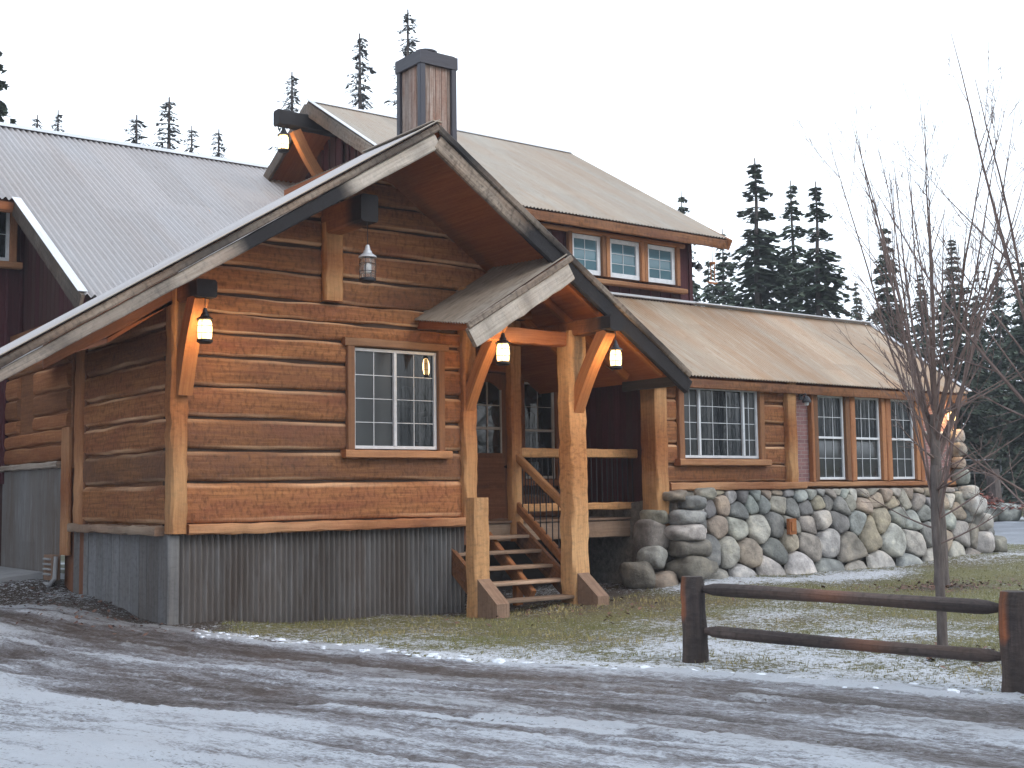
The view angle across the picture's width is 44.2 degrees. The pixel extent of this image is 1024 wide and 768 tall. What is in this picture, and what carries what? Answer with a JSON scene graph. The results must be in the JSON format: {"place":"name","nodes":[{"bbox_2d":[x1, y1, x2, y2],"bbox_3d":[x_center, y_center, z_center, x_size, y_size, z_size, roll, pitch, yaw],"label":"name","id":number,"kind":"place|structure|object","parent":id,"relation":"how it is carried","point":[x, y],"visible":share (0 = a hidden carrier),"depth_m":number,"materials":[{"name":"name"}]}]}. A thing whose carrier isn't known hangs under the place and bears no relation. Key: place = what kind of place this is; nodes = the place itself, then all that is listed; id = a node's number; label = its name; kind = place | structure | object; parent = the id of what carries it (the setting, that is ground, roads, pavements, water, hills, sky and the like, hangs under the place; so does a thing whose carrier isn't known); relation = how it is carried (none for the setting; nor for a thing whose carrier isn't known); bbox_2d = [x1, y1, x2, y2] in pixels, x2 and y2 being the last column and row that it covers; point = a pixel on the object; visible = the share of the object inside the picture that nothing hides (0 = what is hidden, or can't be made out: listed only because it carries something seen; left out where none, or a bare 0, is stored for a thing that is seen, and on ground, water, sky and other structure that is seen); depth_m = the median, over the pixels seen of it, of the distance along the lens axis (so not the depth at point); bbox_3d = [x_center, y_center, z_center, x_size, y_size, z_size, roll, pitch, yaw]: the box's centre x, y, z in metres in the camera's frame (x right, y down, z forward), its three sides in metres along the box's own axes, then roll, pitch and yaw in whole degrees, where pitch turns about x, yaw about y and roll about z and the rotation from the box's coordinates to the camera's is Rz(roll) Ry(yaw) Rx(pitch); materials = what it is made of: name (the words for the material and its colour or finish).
{"place":"outdoors","nodes":[
{"label":"outdoors","id":0,"kind":"place"},
{"bbox_2d":[0,604,1023,767],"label":"driveway","id":1,"kind":"structure","parent":0,"point":[65,702],"depth_m":9.77,"materials":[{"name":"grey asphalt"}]},
{"bbox_2d":[197,628,997,694],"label":"snow crumbs","id":2,"kind":"object","parent":1,"relation":"on","point":[497,660],"visible":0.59,"depth_m":13.21,"materials":[{"name":"white snow"}]},
{"bbox_2d":[0,543,1023,698],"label":"lawn","id":3,"kind":"structure","parent":0,"point":[20,591],"depth_m":16.28,"materials":[{"name":"green plant"}]},
{"bbox_2d":[4,578,1022,667],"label":"fallen leaves","id":4,"kind":"object","parent":3,"relation":"on","point":[897,589],"visible":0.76,"depth_m":19.17,"materials":[{"name":"brown plant"}]},
{"bbox_2d":[790,68,1023,587],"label":"bare tree","id":5,"kind":"object","parent":3,"relation":"on","point":[939,410],"visible":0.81,"depth_m":21.83,"materials":[{"name":"brown plant"}]},
{"bbox_2d":[849,217,1023,645],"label":"bare tree","id":6,"kind":"object","parent":3,"relation":"on","point":[936,517],"visible":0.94,"depth_m":12.79,"materials":[{"name":"brown plant"}]},
{"bbox_2d":[855,32,1023,510],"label":"bare tree","id":7,"kind":"object","parent":3,"relation":"on","point":[1017,292],"visible":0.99,"depth_m":12.16,"materials":[{"name":"brown plant"}]},
{"bbox_2d":[0,0,1023,423],"label":"sky","id":8,"kind":"structure","parent":0,"point":[666,98],"materials":[{"name":"white"}]},
{"bbox_2d":[60,499,1023,578],"bbox_3d":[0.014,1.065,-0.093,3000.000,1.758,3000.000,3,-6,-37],"label":"ground","id":9,"kind":"structure","parent":0,"point":[62,573],"depth_m":30.69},
{"bbox_2d":[0,51,16,123],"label":"spruce tree","id":10,"kind":"object","parent":9,"relation":"on","point":[3,110],"visible":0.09,"depth_m":40.28,"materials":[{"name":"green plant"}]},
{"bbox_2d":[0,566,42,581],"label":"concrete slab","id":11,"kind":"structure","parent":9,"relation":"on","point":[7,574],"depth_m":20.71,"materials":[{"name":"grey concrete"}]},
{"bbox_2d":[32,114,42,127],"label":"bare topped tree","id":12,"kind":"object","parent":9,"relation":"on","point":[36,124],"visible":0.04,"depth_m":59.98,"materials":[{"name":"green plant"}]},
{"bbox_2d":[49,110,64,131],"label":"bare topped tree","id":13,"kind":"object","parent":9,"relation":"on","point":[57,122],"visible":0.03,"depth_m":62.84,"materials":[{"name":"green plant"}]},
{"bbox_2d":[124,115,151,145],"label":"bare topped tree","id":14,"kind":"object","parent":9,"relation":"on","point":[136,137],"visible":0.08,"depth_m":51.97,"materials":[{"name":"green plant"}]},
{"bbox_2d":[153,97,182,149],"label":"bare topped tree","id":15,"kind":"object","parent":9,"relation":"on","point":[168,104],"visible":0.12,"depth_m":45.91,"materials":[{"name":"green plant"}]},
{"bbox_2d":[183,125,201,153],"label":"bare topped tree","id":16,"kind":"object","parent":9,"relation":"on","point":[191,136],"visible":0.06,"depth_m":54.91,"materials":[{"name":"green plant"}]},
{"bbox_2d":[209,129,227,157],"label":"bare topped tree","id":17,"kind":"object","parent":9,"relation":"on","point":[218,134],"visible":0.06,"depth_m":47.96,"materials":[{"name":"green plant"}]},
{"bbox_2d":[268,72,300,150],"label":"bare topped tree","id":18,"kind":"object","parent":9,"relation":"on","point":[293,93],"visible":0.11,"depth_m":49.91,"materials":[{"name":"green plant"}]},
{"bbox_2d":[345,33,376,109],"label":"bare topped tree","id":19,"kind":"object","parent":9,"relation":"on","point":[360,96],"visible":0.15,"depth_m":46.88,"materials":[{"name":"green plant"}]},
{"bbox_2d":[383,9,420,115],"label":"bare topped tree","id":20,"kind":"object","parent":9,"relation":"on","point":[406,49],"visible":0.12,"depth_m":44.88,"materials":[{"name":"green plant"}]},
{"bbox_2d":[0,48,1007,624],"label":"log house","id":21,"kind":"structure","parent":9,"relation":"on","point":[316,428],"depth_m":20.16,"materials":[{"name":"brown wood"}]},
{"bbox_2d":[0,212,22,269],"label":"window","id":22,"kind":"structure","parent":21,"relation":"in","point":[8,224],"depth_m":23.17,"materials":[{"name":"brown wood"}]},
{"bbox_2d":[42,554,59,586],"bbox_3d":[-7.400,2.991,20.212,0.173,0.493,0.534,3,-6,-37],"label":"wall vent","id":23,"kind":"object","parent":21,"relation":"attached to","point":[51,568],"depth_m":20.11,"materials":[{"name":"grey metal"}]},
{"bbox_2d":[196,296,213,343],"bbox_3d":[-4.061,-0.848,16.658,0.231,0.630,0.225,3,-6,-37],"label":"hanging lantern","id":24,"kind":"object","parent":21,"relation":"hanging from","point":[204,329],"visible":1,"depth_m":16.58,"materials":[{"name":"white glass"}]},
{"bbox_2d":[277,126,289,152],"bbox_3d":[-5.008,-5.364,27.597,0.275,0.588,0.268,3,-6,-37],"label":"hanging lantern","id":25,"kind":"object","parent":21,"relation":"hanging from","point":[283,135],"visible":1,"depth_m":27.51,"materials":[{"name":"white glass"}]},
{"bbox_2d":[358,220,376,283],"bbox_3d":[-2.047,-1.881,17.851,0.264,0.898,0.257,3,-6,-37],"label":"hanging lantern","id":26,"kind":"object","parent":21,"relation":"hanging from","point":[367,264],"visible":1,"depth_m":17.75,"materials":[{"name":"glass"}]},
{"bbox_2d":[340,337,452,458],"bbox_3d":[-1.765,0.236,19.254,1.900,1.805,0.249,3,-6,-37],"label":"window","id":27,"kind":"structure","parent":21,"relation":"in","point":[395,399],"depth_m":19.27,"materials":[{"name":"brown wood"}]},
{"bbox_2d":[476,373,507,518],"bbox_3d":[-0.453,1.126,23.040,0.950,2.670,0.170,3,-6,-37],"label":"door","id":28,"kind":"structure","parent":21,"relation":"in","point":[491,430],"depth_m":23.16,"materials":[{"name":"brown wood"}]},
{"bbox_2d":[495,330,510,365],"bbox_3d":[-0.137,-0.631,19.121,0.242,0.699,0.236,3,-6,-37],"label":"hanging lantern","id":29,"kind":"object","parent":21,"relation":"hanging from","point":[503,349],"visible":0.98,"depth_m":19.03,"materials":[{"name":"white glass"}]},
{"bbox_2d":[521,374,559,485],"bbox_3d":[0.525,0.873,23.798,1.160,2.105,0.248,3,-6,-37],"label":"window","id":30,"kind":"structure","parent":21,"relation":"in","point":[539,413],"depth_m":23.87,"materials":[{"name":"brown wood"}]},
{"bbox_2d":[566,231,606,276],"bbox_3d":[1.517,-2.679,26.044,1.015,0.860,0.173,3,-6,-37],"label":"window","id":31,"kind":"structure","parent":21,"relation":"in","point":[590,251],"depth_m":26.14,"materials":[{"name":"white wood"}]},
{"bbox_2d":[609,331,622,369],"bbox_3d":[1.609,-0.535,19.559,0.220,0.620,0.214,3,-6,-37],"label":"hanging lantern","id":32,"kind":"object","parent":21,"relation":"hanging from","point":[616,357],"visible":1,"depth_m":19.48,"materials":[{"name":"white glass"}]},
{"bbox_2d":[605,236,644,281],"bbox_3d":[2.365,-2.634,26.686,1.083,0.860,0.173,3,-6,-37],"label":"window","id":33,"kind":"structure","parent":21,"relation":"in","point":[625,260],"depth_m":26.74,"materials":[{"name":"white wood"}]},
{"bbox_2d":[643,242,680,286],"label":"window","id":34,"kind":"structure","parent":21,"relation":"in","point":[662,264],"depth_m":27.39,"materials":[{"name":"white wood"}]},
{"bbox_2d":[692,261,702,271],"bbox_3d":[4.116,-2.606,27.919,0.180,0.252,0.248,3,-6,-37],"label":"wall lamp","id":35,"kind":"object","parent":21,"relation":"attached to","point":[698,267],"visible":1,"depth_m":27.86,"materials":[{"name":"black metal"}]},
{"bbox_2d":[706,254,716,283],"bbox_3d":[4.430,-2.641,27.838,0.360,0.860,0.133,3,-6,-37],"label":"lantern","id":36,"kind":"object","parent":21,"relation":"hanging from","point":[712,263],"visible":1,"depth_m":27.78,"materials":[{"name":"black metal"}]},
{"bbox_2d":[674,387,771,465],"bbox_3d":[3.924,0.791,23.533,2.450,1.473,0.249,3,-6,-37],"label":"window","id":37,"kind":"structure","parent":21,"relation":"in","point":[718,429],"depth_m":23.57,"materials":[{"name":"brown wood"}]},
{"bbox_2d":[798,393,810,405],"bbox_3d":[5.738,0.301,24.660,0.180,0.252,0.248,3,-6,-37],"label":"wall lamp","id":38,"kind":"object","parent":21,"relation":"attached to","point":[806,400],"visible":1,"depth_m":24.60,"materials":[{"name":"black metal"}]},
{"bbox_2d":[813,395,851,480],"bbox_3d":[6.421,1.080,25.454,1.135,1.740,0.173,3,-6,-37],"label":"window","id":39,"kind":"structure","parent":21,"relation":"in","point":[831,413],"depth_m":25.54,"materials":[{"name":"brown wood"}]},
{"bbox_2d":[851,397,887,479],"bbox_3d":[7.361,1.129,26.165,1.135,1.740,0.173,3,-6,-37],"label":"window","id":40,"kind":"structure","parent":21,"relation":"in","point":[868,414],"depth_m":26.27,"materials":[{"name":"white wood"}]},
{"bbox_2d":[887,399,920,479],"bbox_3d":[8.301,1.179,26.877,1.115,1.740,0.172,3,-6,-37],"label":"window","id":41,"kind":"structure","parent":21,"relation":"in","point":[905,463],"depth_m":26.93,"materials":[{"name":"white wood"}]},
{"bbox_2d":[677,190,702,301],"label":"spruce tree","id":42,"kind":"object","parent":9,"relation":"on","point":[681,209],"visible":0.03,"depth_m":59.71,"materials":[{"name":"green plant"}]},
{"bbox_2d":[698,261,716,306],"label":"spruce tree","id":43,"kind":"object","parent":9,"relation":"on","point":[705,295],"visible":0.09,"depth_m":56.84,"materials":[{"name":"green plant"}]},
{"bbox_2d":[703,228,741,308],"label":"spruce tree","id":44,"kind":"object","parent":9,"relation":"on","point":[720,284],"visible":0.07,"depth_m":52.72,"materials":[{"name":"green plant"}]},
{"bbox_2d":[718,158,800,315],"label":"spruce tree","id":45,"kind":"object","parent":9,"relation":"on","point":[758,278],"visible":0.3,"depth_m":47.53,"materials":[{"name":"green plant"}]},
{"bbox_2d":[765,180,820,312],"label":"spruce tree","id":46,"kind":"object","parent":9,"relation":"on","point":[793,256],"visible":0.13,"depth_m":50.69,"materials":[{"name":"green plant"}]},
{"bbox_2d":[782,181,856,321],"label":"spruce tree","id":47,"kind":"object","parent":9,"relation":"on","point":[826,297],"visible":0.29,"depth_m":45.59,"materials":[{"name":"green plant"}]},
{"bbox_2d":[680,576,1023,693],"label":"rail fence","id":48,"kind":"object","parent":9,"relation":"on","point":[1008,608],"visible":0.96,"depth_m":11.26,"materials":[{"name":"brown wood"}]},
{"bbox_2d":[850,281,864,320],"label":"spruce tree","id":49,"kind":"object","parent":9,"relation":"on","point":[856,315],"visible":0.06,"depth_m":59.83,"materials":[{"name":"green plant"}]},
{"bbox_2d":[865,222,914,349],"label":"spruce tree","id":50,"kind":"object","parent":9,"relation":"on","point":[881,296],"visible":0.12,"depth_m":46.60,"materials":[{"name":"green plant"}]},
{"bbox_2d":[910,273,942,368],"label":"spruce tree","id":51,"kind":"object","parent":9,"relation":"on","point":[919,336],"visible":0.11,"depth_m":61.65,"materials":[{"name":"green plant"}]},
{"bbox_2d":[929,240,1020,501],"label":"spruce tree","id":52,"kind":"object","parent":9,"relation":"on","point":[977,423],"visible":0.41,"depth_m":51.08,"materials":[{"name":"green plant"}]},
{"bbox_2d":[935,262,1023,490],"bbox_3d":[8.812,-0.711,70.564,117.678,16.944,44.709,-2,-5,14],"label":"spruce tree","id":53,"kind":"object","parent":9,"relation":"on","point":[985,343],"visible":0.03,"depth_m":61.10,"materials":[{"name":"green plant"}]},
{"bbox_2d":[960,295,1000,481],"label":"spruce tree","id":54,"kind":"object","parent":9,"relation":"on","point":[963,363],"visible":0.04,"depth_m":63.63,"materials":[{"name":"green plant"}]},
{"bbox_2d":[984,505,997,521],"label":"boulder","id":55,"kind":"object","parent":9,"relation":"on","point":[991,511],"visible":0.16,"depth_m":42.64,"materials":[{"name":"grey stone"}]},
{"bbox_2d":[965,485,1023,509],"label":"brush pile","id":56,"kind":"object","parent":9,"relation":"on","point":[994,504],"visible":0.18,"depth_m":43.00,"materials":[{"name":"red plant"}]},
{"bbox_2d":[965,459,1023,499],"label":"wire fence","id":57,"kind":"object","parent":9,"relation":"on","point":[1000,470],"visible":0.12,"depth_m":50.07,"materials":[{"name":"metal"}]},
{"bbox_2d":[977,259,1023,500],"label":"spruce tree","id":58,"kind":"object","parent":9,"relation":"on","point":[998,352],"visible":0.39,"depth_m":55.43,"materials":[{"name":"green plant"}]},
{"bbox_2d":[987,261,1023,502],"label":"spruce tree","id":59,"kind":"object","parent":9,"relation":"on","point":[1015,353],"visible":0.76,"depth_m":48.44,"materials":[{"name":"green plant"}]},
{"bbox_2d":[995,502,1021,521],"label":"boulder","id":60,"kind":"object","parent":9,"relation":"on","point":[1007,514],"visible":0.54,"depth_m":42.79,"materials":[{"name":"grey stone"}]},
{"bbox_2d":[984,469,1001,502],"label":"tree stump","id":61,"kind":"object","parent":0,"point":[994,488],"visible":0.35,"depth_m":44.83,"materials":[{"name":"grey wood"}]},
{"bbox_2d":[993,521,1023,544],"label":"pavement","id":62,"kind":"structure","parent":0,"point":[1011,532],"depth_m":37.18,"materials":[{"name":"grey asphalt"}]}
]}

